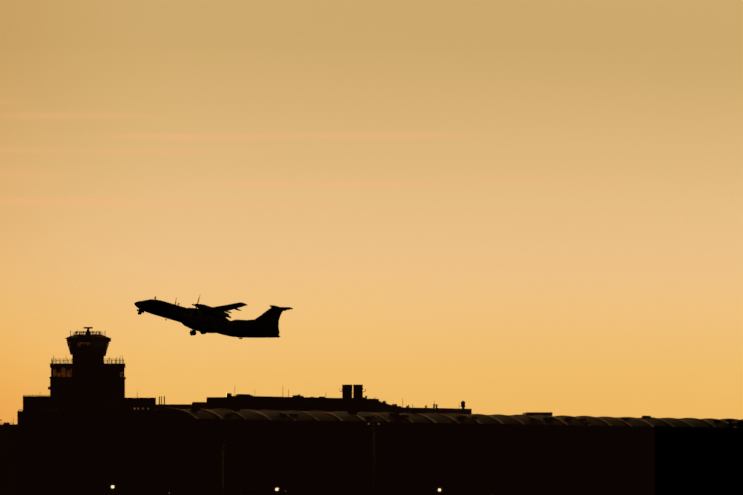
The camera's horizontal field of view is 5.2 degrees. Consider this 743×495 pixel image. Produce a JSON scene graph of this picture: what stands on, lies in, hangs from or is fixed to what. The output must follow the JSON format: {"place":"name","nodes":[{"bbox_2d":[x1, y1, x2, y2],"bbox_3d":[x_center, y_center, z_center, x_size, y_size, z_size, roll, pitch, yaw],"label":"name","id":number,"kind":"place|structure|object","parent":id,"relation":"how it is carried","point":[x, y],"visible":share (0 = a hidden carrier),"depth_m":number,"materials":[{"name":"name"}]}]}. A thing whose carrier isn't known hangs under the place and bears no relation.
{"place":"outdoors","nodes":[
{"label":"outdoors","id":0,"kind":"place"},
{"bbox_2d":[134,296,292,338],"bbox_3d":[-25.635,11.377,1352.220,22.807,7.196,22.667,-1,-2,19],"label":"aircraft","id":1,"kind":"object","parent":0,"point":[202,319],"visible":1,"depth_m":1349.45,"materials":[{"name":"paint"}]},
{"bbox_2d":[0,0,742,423],"label":"sky","id":2,"kind":"structure","parent":0,"point":[503,207],"materials":[{"name":"orange"}]},
{"label":"ground","id":3,"kind":"structure","parent":0,"visible":0},
{"bbox_2d":[0,422,16,494],"bbox_3d":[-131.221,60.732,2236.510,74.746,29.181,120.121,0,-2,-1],"label":"apron buildings","id":4,"kind":"structure","parent":3,"relation":"on","point":[8,458],"depth_m":2197.57,"materials":[{"name":"concrete"}]},
{"bbox_2d":[48,327,125,410],"bbox_3d":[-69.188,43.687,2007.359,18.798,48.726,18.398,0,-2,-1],"label":"control tower","id":5,"kind":"structure","parent":3,"relation":"on","point":[87,377],"depth_m":1998.88,"materials":[{"name":"concrete"}]},
{"bbox_2d":[17,395,206,494],"bbox_3d":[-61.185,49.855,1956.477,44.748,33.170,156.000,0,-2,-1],"label":"building","id":6,"kind":"structure","parent":3,"relation":"on","point":[134,448],"depth_m":1878.53,"materials":[{"name":"concrete"}]},
{"bbox_2d":[221,443,224,494],"bbox_3d":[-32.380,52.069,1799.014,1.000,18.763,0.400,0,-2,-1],"label":"lamp post","id":7,"kind":"object","parent":3,"relation":"on","point":[222,472],"depth_m":1799.04,"materials":[{"name":"metal"}]},
{"bbox_2d":[103,480,441,494],"bbox_3d":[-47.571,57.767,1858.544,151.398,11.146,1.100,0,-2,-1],"label":"lights","id":8,"kind":"object","parent":3,"relation":"on","point":[276,489],"depth_m":1859.32,"materials":[{"name":"grey"}]},
{"bbox_2d":[367,423,379,494],"bbox_3d":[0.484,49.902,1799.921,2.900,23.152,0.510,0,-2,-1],"label":"lamp post","id":9,"kind":"object","parent":3,"relation":"on","point":[373,453],"depth_m":1799.98,"materials":[{"name":"metal"}]},
{"bbox_2d":[207,385,552,415],"bbox_3d":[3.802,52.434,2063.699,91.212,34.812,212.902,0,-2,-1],"label":"terminal","id":10,"kind":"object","parent":3,"relation":"on","point":[357,402],"depth_m":1991.24,"materials":[{"name":"concrete"}]},
{"bbox_2d":[152,407,742,494],"bbox_3d":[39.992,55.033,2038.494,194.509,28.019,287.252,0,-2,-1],"label":"terminal building","id":11,"kind":"structure","parent":3,"relation":"on","point":[294,452],"depth_m":1992.85,"materials":[{"name":"black metal"}]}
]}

